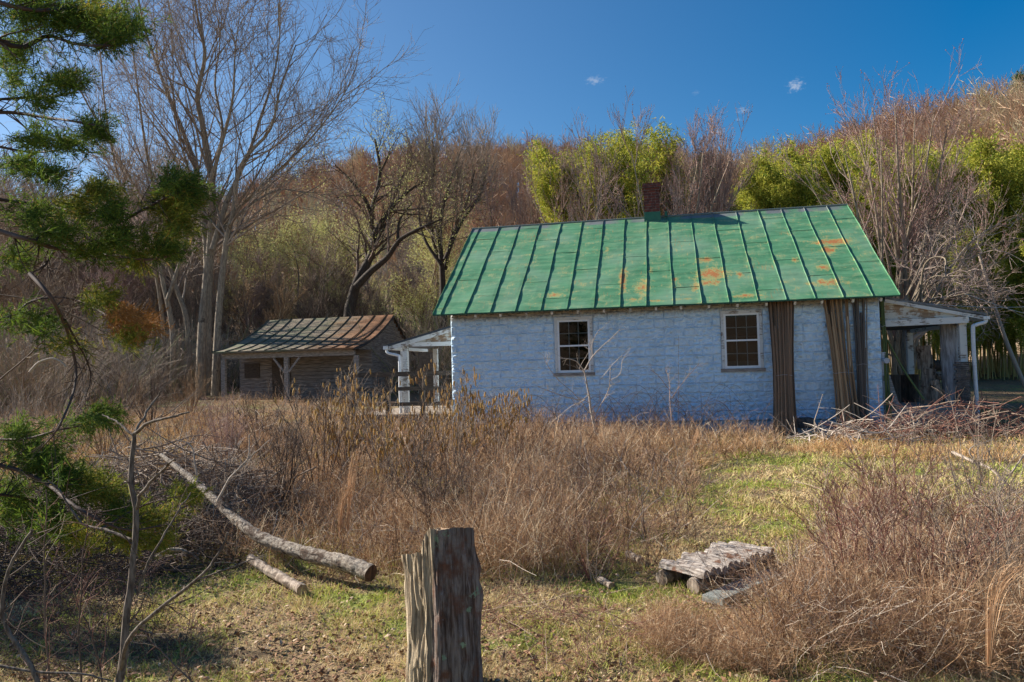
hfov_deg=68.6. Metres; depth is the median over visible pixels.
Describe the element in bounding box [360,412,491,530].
bare shrub
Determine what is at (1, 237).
bare tree
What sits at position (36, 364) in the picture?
curved branch
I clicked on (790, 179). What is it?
bamboo plant
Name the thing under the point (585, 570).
bare shrub
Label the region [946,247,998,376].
bamboo plant
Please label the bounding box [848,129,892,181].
bamboo plant
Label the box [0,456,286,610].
brush pile
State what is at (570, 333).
window
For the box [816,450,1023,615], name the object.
bare shrub
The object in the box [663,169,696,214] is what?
bamboo plant
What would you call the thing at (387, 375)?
deck railing
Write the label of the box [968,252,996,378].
bamboo plant
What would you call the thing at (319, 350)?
old shed
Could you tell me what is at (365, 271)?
dark tree
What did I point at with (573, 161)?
bamboo plant
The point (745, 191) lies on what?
bamboo plant
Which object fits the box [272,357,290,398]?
door
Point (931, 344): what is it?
bamboo plant
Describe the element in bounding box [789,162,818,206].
bamboo plant
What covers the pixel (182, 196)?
cedar tree
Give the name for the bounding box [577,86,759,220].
budding tree
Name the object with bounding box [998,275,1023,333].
bamboo plant
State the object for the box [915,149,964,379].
bamboo plant
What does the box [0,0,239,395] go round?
maple tree
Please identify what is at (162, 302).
bare tree
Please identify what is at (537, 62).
sky
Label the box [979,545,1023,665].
broomsedge clump
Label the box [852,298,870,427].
pole bundle
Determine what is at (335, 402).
catkin shrub
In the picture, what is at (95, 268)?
bare tree
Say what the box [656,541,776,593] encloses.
log footbridge
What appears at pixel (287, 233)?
willow tree
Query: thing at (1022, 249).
bamboo plant
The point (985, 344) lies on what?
bamboo plant
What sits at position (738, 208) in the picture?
bamboo plant
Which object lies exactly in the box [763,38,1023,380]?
bushy tree
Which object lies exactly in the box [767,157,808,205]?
bamboo plant
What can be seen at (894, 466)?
bare shrub
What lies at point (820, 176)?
bamboo plant
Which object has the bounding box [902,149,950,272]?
bamboo plant
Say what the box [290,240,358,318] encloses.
bare tree
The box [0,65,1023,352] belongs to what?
hillside woods
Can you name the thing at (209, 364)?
maple tree
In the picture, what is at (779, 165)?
bamboo plant
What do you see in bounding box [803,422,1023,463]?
dry weeds
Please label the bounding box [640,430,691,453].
grass tuft
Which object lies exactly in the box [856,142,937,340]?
bamboo plant
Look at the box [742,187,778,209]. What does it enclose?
bamboo plant
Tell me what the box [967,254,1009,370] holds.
bamboo plant
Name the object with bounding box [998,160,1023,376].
bamboo plant
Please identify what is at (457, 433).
catkin shrub
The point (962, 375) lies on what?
slate stack
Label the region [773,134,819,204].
bamboo plant
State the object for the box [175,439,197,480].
hooked branch
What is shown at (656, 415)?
bramble
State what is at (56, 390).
bare shrub
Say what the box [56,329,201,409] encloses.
bare shrub
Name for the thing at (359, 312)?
bare tree
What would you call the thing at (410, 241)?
bare tree
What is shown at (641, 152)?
bamboo plant
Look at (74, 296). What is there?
bare tree
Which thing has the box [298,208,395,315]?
willow tree
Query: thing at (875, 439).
pale branch
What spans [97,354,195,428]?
bare shrub
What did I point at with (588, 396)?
pale sapling
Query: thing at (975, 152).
bamboo plant
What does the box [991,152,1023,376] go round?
bamboo plant
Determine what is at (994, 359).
bamboo plant
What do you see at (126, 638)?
sapling
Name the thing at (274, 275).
bare tree
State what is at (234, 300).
bare tree
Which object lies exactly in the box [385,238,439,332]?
bare tree
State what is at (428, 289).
willow tree
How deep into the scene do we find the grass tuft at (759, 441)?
13.05 m
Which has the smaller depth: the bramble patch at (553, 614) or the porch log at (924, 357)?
the bramble patch at (553, 614)
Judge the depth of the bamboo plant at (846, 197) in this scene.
34.00 m
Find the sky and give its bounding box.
[0,0,1023,236]
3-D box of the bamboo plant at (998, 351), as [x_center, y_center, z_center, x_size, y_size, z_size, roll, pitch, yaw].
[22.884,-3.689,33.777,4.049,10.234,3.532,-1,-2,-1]
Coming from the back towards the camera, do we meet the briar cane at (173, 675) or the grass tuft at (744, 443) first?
the grass tuft at (744, 443)
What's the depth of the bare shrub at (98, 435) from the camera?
14.00 m
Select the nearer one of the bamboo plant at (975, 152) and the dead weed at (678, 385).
the dead weed at (678, 385)
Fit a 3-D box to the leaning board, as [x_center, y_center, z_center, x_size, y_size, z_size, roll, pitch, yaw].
[7.888,1.045,15.549,0.100,0.670,0.261,0,-2,-28]
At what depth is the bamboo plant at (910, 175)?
31.55 m
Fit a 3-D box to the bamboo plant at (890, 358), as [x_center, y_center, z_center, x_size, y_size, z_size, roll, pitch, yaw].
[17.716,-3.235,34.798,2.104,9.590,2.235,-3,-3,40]
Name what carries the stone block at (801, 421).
on the stone block at (800, 431)
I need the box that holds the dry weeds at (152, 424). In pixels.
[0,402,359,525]
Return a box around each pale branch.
[827,425,848,441]
[832,406,911,433]
[845,434,907,440]
[879,424,923,442]
[904,434,945,444]
[951,439,1023,506]
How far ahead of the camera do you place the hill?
71.32 m
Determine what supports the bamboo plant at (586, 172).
on the ground at (996, 391)
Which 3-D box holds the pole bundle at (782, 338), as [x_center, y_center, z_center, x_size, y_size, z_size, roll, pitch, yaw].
[5.581,0.555,15.401,0.520,2.822,0.867,-2,-2,19]
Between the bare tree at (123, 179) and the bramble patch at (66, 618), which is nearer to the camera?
the bramble patch at (66, 618)
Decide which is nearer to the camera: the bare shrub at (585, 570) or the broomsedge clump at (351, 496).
the bare shrub at (585, 570)
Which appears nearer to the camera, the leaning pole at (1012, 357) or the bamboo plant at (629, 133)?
the leaning pole at (1012, 357)
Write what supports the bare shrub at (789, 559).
on the ground at (996, 391)
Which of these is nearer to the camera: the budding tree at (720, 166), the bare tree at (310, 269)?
the budding tree at (720, 166)
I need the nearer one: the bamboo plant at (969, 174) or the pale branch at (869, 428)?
the pale branch at (869, 428)
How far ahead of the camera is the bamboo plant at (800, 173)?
31.43 m
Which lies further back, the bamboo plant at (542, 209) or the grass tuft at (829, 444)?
the bamboo plant at (542, 209)
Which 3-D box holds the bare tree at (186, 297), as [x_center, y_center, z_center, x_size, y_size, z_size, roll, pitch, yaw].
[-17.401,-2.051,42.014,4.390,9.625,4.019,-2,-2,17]
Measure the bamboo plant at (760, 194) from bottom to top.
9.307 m
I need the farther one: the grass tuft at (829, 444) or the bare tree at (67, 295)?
the bare tree at (67, 295)
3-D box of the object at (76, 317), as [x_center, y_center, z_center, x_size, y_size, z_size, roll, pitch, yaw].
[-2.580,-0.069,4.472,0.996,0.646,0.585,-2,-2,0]
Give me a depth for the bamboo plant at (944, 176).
32.27 m
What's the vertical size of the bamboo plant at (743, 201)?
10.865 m
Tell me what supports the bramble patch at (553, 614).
on the ground at (996, 391)
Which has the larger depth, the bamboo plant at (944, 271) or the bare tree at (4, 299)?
the bare tree at (4, 299)
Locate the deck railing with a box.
[350,370,451,425]
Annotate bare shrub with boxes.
[0,307,108,412]
[0,343,119,439]
[0,373,50,466]
[42,333,121,406]
[47,365,158,459]
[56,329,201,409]
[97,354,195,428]
[159,357,213,414]
[173,434,284,516]
[189,386,259,458]
[210,395,328,517]
[226,392,289,433]
[261,362,384,500]
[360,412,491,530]
[550,498,627,581]
[753,533,819,606]
[768,460,919,590]
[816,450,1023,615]
[824,403,970,527]
[876,385,1023,519]
[889,426,1023,632]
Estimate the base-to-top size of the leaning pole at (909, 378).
1.322 m
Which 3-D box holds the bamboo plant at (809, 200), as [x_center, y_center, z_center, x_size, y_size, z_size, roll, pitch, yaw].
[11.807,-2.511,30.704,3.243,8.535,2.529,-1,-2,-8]
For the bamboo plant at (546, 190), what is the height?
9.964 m
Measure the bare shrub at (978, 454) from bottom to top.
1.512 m
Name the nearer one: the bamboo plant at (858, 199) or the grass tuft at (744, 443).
the grass tuft at (744, 443)
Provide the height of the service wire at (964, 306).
0.121 m
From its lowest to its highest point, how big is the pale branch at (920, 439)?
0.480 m
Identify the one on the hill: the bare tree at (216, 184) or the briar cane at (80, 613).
the bare tree at (216, 184)
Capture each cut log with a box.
[597,576,614,588]
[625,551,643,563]
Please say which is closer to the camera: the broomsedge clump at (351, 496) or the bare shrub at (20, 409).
the broomsedge clump at (351, 496)
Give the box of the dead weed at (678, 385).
[674,336,678,422]
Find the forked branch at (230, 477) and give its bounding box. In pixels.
[216,435,275,501]
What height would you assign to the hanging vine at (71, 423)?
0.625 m
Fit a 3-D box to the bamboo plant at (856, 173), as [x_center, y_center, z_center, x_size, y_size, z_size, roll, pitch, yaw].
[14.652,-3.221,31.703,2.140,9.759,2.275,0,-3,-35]
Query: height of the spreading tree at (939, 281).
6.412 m
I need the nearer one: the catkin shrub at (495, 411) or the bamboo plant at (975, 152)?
the catkin shrub at (495, 411)
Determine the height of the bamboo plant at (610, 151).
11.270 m
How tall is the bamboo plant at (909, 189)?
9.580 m
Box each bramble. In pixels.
[477,389,618,439]
[575,381,764,442]
[674,393,819,433]
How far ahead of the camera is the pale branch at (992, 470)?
8.23 m
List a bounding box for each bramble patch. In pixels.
[0,529,253,681]
[406,557,683,681]
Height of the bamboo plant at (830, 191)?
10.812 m
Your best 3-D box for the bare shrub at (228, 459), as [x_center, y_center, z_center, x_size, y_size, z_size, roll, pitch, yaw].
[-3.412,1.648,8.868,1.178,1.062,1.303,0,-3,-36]
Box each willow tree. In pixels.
[213,217,297,333]
[257,201,363,319]
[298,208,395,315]
[377,205,468,332]
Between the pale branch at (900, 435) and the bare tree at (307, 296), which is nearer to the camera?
the pale branch at (900, 435)
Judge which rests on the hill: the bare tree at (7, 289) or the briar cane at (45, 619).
the bare tree at (7, 289)
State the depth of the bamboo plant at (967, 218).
33.51 m
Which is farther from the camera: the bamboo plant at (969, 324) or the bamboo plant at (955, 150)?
the bamboo plant at (955, 150)
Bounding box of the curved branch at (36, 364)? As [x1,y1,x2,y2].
[29,358,65,372]
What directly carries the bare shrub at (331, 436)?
on the ground at (996, 391)
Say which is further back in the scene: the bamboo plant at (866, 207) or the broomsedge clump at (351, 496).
the bamboo plant at (866, 207)
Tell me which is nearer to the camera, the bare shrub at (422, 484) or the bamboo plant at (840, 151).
the bare shrub at (422, 484)
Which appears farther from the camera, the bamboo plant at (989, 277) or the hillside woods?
the hillside woods
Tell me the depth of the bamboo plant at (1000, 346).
29.92 m
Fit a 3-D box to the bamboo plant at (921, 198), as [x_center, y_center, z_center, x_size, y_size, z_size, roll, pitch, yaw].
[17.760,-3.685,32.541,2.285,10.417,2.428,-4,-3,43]
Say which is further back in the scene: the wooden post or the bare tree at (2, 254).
the bare tree at (2, 254)
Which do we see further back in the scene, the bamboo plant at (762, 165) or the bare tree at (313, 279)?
the bare tree at (313, 279)
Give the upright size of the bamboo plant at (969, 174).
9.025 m
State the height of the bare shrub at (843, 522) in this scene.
1.191 m
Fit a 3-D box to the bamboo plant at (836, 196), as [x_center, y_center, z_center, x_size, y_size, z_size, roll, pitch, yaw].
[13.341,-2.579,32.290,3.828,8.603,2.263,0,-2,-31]
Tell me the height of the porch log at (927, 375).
0.815 m
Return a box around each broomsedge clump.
[337,475,356,536]
[345,445,365,529]
[689,427,702,456]
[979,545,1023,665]
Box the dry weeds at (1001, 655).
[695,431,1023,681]
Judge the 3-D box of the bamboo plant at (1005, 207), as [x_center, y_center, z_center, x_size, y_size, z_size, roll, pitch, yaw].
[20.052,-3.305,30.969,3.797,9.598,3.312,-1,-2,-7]
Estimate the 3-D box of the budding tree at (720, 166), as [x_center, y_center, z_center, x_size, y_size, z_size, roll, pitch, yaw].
[7.926,-3.886,30.894,6.462,11.798,5.326,0,-3,-32]
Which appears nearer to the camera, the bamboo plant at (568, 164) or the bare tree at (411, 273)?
the bamboo plant at (568, 164)
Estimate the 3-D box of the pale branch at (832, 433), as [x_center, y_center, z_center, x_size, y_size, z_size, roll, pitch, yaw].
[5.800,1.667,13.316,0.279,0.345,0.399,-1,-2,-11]
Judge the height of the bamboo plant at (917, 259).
8.550 m
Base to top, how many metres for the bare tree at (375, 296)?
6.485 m
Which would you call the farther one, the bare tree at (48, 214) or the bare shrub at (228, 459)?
the bare tree at (48, 214)
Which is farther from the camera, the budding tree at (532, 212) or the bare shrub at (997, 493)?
the budding tree at (532, 212)
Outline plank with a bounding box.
[702,569,777,605]
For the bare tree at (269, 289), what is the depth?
45.19 m
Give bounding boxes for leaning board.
[889,375,898,407]
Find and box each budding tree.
[466,138,559,226]
[499,107,672,224]
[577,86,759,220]
[613,111,751,214]
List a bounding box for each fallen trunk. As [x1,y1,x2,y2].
[159,453,376,581]
[246,554,306,595]
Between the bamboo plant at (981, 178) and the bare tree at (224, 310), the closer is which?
the bamboo plant at (981, 178)
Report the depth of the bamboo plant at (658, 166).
30.61 m
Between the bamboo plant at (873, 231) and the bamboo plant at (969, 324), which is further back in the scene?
the bamboo plant at (873, 231)
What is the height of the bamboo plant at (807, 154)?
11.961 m
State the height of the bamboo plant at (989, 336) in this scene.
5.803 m
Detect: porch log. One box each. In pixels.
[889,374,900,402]
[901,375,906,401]
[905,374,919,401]
[916,345,932,368]
[920,368,935,403]
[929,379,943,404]
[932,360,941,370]
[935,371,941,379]
[939,324,959,403]
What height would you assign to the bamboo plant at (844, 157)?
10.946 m
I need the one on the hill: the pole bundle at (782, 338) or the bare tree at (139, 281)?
the bare tree at (139, 281)
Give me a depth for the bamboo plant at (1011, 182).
30.42 m
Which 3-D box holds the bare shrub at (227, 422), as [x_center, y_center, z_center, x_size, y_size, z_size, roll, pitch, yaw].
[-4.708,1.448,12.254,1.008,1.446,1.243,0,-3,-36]
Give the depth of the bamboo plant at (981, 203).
29.64 m
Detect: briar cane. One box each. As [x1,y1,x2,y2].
[0,488,81,681]
[48,508,108,681]
[55,560,136,681]
[108,601,193,681]
[163,607,224,681]
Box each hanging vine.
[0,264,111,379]
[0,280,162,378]
[25,393,130,490]
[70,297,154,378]
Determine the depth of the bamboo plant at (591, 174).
30.19 m
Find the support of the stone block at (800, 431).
on the ground at (996, 391)
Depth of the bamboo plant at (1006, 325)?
29.22 m
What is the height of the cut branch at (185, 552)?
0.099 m
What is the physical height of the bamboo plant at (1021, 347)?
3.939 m
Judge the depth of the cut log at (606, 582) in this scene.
6.34 m
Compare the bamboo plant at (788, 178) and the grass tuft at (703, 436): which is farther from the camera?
the bamboo plant at (788, 178)
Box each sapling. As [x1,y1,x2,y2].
[21,382,273,681]
[536,326,630,437]
[647,363,707,434]
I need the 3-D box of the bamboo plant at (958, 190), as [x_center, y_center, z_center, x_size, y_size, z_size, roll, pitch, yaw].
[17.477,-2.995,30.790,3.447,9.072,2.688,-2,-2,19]
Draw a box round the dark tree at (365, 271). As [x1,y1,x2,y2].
[263,85,503,316]
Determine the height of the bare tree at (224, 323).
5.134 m
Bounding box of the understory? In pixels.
[0,296,451,414]
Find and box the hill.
[4,200,1023,391]
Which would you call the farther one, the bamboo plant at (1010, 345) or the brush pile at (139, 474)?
the bamboo plant at (1010, 345)
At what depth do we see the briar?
2.76 m
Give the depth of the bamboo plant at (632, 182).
29.10 m
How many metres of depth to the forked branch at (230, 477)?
7.46 m
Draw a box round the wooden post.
[401,527,483,681]
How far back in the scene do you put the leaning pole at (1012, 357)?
19.28 m
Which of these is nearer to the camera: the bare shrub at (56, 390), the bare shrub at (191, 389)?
the bare shrub at (56, 390)
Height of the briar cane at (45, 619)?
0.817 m
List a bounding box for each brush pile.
[0,406,338,568]
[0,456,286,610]
[197,417,314,440]
[769,393,983,445]
[808,388,1023,444]
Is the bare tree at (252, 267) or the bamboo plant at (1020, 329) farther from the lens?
the bare tree at (252, 267)
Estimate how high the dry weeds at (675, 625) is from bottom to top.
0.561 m
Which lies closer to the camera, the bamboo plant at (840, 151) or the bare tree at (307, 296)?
the bamboo plant at (840, 151)
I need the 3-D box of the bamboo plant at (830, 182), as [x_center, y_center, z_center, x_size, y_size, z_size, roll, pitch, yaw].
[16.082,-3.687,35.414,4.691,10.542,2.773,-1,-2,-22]
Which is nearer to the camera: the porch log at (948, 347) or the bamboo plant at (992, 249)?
the porch log at (948, 347)
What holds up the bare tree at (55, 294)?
on the hill
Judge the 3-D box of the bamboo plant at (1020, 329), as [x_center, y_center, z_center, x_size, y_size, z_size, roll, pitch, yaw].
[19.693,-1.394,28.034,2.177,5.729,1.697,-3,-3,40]
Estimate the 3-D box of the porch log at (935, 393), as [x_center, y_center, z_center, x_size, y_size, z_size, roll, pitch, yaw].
[8.953,1.091,15.816,0.252,0.572,0.205,-2,-2,0]
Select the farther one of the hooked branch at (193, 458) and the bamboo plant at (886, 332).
the bamboo plant at (886, 332)
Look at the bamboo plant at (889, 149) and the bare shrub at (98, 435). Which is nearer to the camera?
the bare shrub at (98, 435)
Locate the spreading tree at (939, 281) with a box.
[887,177,1023,374]
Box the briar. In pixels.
[0,512,112,681]
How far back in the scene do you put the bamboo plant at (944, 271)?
28.90 m
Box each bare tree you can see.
[0,132,99,361]
[0,136,82,362]
[0,137,44,309]
[0,163,16,348]
[0,169,18,350]
[0,220,94,364]
[0,250,56,353]
[0,270,26,326]
[1,183,76,352]
[2,197,92,338]
[7,175,82,354]
[11,227,103,349]
[27,195,100,346]
[54,219,114,369]
[60,143,161,382]
[62,201,168,387]
[64,143,165,348]
[66,133,153,349]
[91,218,196,360]
[92,193,186,356]
[116,130,202,342]
[121,263,199,357]
[128,138,202,348]
[157,265,199,382]
[163,225,236,382]
[181,162,256,308]
[187,260,242,354]
[195,303,242,377]
[216,280,254,376]
[224,241,299,334]
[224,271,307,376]
[232,233,290,330]
[235,278,276,331]
[247,276,288,328]
[253,267,329,318]
[281,279,333,318]
[285,237,334,308]
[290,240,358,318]
[290,260,338,308]
[315,244,383,316]
[338,265,392,315]
[346,287,380,315]
[359,257,410,317]
[375,271,421,337]
[385,212,438,316]
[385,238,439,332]
[410,256,439,329]
[426,274,450,330]
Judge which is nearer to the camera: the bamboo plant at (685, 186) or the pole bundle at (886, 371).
the pole bundle at (886, 371)
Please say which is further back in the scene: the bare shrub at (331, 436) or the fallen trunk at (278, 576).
the bare shrub at (331, 436)
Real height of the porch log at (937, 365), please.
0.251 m
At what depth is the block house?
16.72 m
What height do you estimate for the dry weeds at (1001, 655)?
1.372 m
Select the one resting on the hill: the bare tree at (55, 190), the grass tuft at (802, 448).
the bare tree at (55, 190)
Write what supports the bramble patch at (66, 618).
on the ground at (996, 391)
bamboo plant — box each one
[516,144,581,218]
[523,154,576,222]
[525,167,572,222]
[526,134,590,221]
[533,170,584,221]
[540,150,587,205]
[555,151,589,221]
[563,147,581,180]
[569,135,619,219]
[574,131,616,219]
[581,129,645,218]
[597,129,640,216]
[608,118,642,163]
[609,145,654,217]
[611,137,653,218]
[620,137,651,205]
[624,116,684,217]
[638,145,687,215]
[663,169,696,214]
[719,200,750,211]
[730,174,748,208]
[733,169,758,203]
[735,164,776,208]
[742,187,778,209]
[747,142,796,208]
[749,168,783,209]
[753,152,784,192]
[766,180,792,207]
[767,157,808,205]
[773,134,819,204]
[778,162,802,199]
[782,156,817,206]
[784,141,820,195]
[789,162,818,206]
[793,176,835,205]
[802,161,835,203]
[808,154,882,348]
[809,176,838,205]
[813,133,861,225]
[815,185,844,204]
[820,152,851,197]
[822,138,864,184]
[825,137,853,185]
[829,182,856,215]
[833,183,895,270]
[838,154,877,247]
[839,178,871,216]
[846,136,874,157]
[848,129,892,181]
[848,145,871,179]
[850,128,892,155]
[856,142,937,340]
[861,174,895,351]
[862,184,940,371]
[866,151,892,371]
[868,142,933,272]
[871,145,920,232]
[872,142,946,271]
[872,172,918,363]
[888,338,890,373]
[893,140,938,373]
[893,156,975,292]
[894,250,952,381]
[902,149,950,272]
[914,148,964,230]
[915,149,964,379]
[922,268,956,356]
[923,136,978,345]
[928,226,959,336]
[929,135,990,338]
[929,150,961,371]
[937,239,983,346]
[943,232,990,347]
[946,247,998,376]
[955,124,1023,377]
[955,169,1019,307]
[957,169,973,221]
[958,142,988,373]
[958,149,985,373]
[959,158,1023,374]
[960,151,1023,376]
[960,226,997,379]
[966,180,1011,374]
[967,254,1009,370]
[968,152,1020,360]
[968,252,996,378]
[968,257,1007,378]
[968,301,990,378]
[977,207,1015,378]
[979,147,1023,375]
[979,150,1021,376]
[982,335,999,378]
[983,239,1010,377]
[987,254,1023,378]
[988,255,1019,379]
[989,210,1023,377]
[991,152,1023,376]
[992,330,1013,376]
[993,342,995,371]
[996,155,1022,372]
[997,311,1019,379]
[998,159,1023,266]
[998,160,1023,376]
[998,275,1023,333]
[1002,170,1023,371]
[1005,128,1023,369]
[1007,279,1023,379]
[1011,166,1023,194]
[1012,306,1023,372]
[1014,236,1023,325]
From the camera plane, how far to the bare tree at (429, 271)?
57.87 m
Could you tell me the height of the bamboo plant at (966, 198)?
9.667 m
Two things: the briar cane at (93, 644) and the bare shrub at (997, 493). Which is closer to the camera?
the briar cane at (93, 644)
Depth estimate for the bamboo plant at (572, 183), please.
33.53 m
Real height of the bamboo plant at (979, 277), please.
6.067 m
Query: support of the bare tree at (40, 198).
on the hill
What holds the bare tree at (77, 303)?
on the hill
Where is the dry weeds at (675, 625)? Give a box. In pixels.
[603,574,815,680]
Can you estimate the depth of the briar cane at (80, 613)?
3.02 m
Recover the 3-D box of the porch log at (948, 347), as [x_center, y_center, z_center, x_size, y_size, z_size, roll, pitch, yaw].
[9.306,0.501,15.874,0.410,1.744,0.415,-2,-2,0]
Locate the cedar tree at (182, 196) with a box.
[0,0,230,564]
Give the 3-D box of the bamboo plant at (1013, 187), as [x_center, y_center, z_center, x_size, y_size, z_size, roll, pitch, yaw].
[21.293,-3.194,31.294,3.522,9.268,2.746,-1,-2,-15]
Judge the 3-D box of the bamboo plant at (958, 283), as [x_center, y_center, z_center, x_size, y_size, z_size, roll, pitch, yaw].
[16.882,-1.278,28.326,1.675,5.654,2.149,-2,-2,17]
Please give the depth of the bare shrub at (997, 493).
5.01 m
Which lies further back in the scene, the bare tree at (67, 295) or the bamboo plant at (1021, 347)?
the bare tree at (67, 295)
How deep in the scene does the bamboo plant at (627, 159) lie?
31.80 m
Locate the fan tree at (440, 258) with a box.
[379,76,507,370]
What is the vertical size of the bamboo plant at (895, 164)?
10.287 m
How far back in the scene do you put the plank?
5.90 m
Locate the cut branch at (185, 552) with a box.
[156,547,198,560]
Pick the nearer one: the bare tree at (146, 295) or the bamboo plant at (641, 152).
the bamboo plant at (641, 152)
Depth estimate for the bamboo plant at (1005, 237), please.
30.30 m
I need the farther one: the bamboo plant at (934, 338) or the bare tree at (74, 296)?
the bare tree at (74, 296)
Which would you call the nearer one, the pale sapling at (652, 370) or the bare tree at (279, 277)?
the pale sapling at (652, 370)
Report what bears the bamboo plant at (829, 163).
on the ground at (996, 391)
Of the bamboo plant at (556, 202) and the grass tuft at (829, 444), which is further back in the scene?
the bamboo plant at (556, 202)
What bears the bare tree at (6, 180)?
on the hill
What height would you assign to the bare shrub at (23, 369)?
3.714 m
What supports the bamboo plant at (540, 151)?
on the ground at (996, 391)
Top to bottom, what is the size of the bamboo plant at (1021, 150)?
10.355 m
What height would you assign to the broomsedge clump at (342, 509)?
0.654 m
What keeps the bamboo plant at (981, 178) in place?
on the ground at (996, 391)
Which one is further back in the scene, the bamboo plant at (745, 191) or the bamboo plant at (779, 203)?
the bamboo plant at (745, 191)
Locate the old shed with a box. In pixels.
[212,314,415,400]
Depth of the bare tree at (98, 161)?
47.09 m
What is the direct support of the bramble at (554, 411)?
on the ground at (996, 391)
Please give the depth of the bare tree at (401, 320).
45.46 m
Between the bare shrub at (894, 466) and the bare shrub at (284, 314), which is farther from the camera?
the bare shrub at (284, 314)
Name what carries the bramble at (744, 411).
on the ground at (996, 391)
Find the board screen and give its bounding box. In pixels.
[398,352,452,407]
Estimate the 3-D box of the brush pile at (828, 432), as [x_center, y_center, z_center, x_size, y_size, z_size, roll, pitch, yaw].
[6.699,1.482,13.813,3.678,1.108,2.387,-3,-2,25]
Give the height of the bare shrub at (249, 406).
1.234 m
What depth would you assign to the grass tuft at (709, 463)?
11.56 m
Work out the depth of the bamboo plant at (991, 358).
30.29 m
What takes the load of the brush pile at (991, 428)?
on the ground at (996, 391)
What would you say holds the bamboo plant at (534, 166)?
on the ground at (996, 391)
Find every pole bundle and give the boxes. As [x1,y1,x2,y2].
[768,301,797,436]
[823,299,860,429]
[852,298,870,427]
[880,300,892,422]
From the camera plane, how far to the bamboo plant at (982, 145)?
29.22 m
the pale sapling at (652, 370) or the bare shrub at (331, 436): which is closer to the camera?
the bare shrub at (331, 436)
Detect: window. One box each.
[244,363,259,377]
[554,316,594,375]
[720,309,765,371]
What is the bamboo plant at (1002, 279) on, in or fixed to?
on the ground at (996, 391)
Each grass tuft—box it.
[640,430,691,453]
[663,437,727,468]
[681,421,724,444]
[698,425,749,454]
[716,431,776,452]
[731,432,786,450]
[782,437,828,453]
[801,431,858,450]
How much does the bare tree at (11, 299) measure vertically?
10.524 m
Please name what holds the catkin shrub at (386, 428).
on the ground at (996, 391)
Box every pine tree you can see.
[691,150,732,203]
[1006,69,1023,98]
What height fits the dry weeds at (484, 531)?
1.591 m
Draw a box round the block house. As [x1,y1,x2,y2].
[355,182,989,433]
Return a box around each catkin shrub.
[304,360,393,485]
[336,369,458,511]
[403,356,525,481]
[434,382,537,464]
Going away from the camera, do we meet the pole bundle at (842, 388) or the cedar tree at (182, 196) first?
the cedar tree at (182, 196)
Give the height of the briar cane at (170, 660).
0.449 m
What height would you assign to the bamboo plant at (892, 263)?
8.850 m
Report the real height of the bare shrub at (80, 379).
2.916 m
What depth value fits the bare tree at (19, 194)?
45.10 m
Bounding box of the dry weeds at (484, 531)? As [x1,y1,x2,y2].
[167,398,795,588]
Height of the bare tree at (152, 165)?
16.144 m
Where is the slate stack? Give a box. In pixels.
[953,362,971,406]
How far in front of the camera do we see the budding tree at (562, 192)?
29.08 m
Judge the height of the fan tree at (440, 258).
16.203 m
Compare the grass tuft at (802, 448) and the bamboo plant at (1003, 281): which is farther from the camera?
the bamboo plant at (1003, 281)
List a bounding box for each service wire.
[895,301,1008,307]
[966,294,1021,312]
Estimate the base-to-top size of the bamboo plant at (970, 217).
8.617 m
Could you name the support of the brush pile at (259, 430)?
on the ground at (996, 391)
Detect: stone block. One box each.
[797,417,813,427]
[797,429,812,434]
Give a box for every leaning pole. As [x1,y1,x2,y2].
[887,339,924,399]
[978,254,1023,388]
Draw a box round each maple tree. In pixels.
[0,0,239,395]
[92,0,430,399]
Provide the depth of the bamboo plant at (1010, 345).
29.35 m
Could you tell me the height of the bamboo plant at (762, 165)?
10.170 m
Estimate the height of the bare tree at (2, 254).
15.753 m
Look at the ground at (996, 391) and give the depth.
5.89 m
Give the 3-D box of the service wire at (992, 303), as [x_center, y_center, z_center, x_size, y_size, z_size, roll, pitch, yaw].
[11.581,-0.753,17.178,5.920,0.425,0.011,0,-3,-39]
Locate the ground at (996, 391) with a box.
[0,367,1023,681]

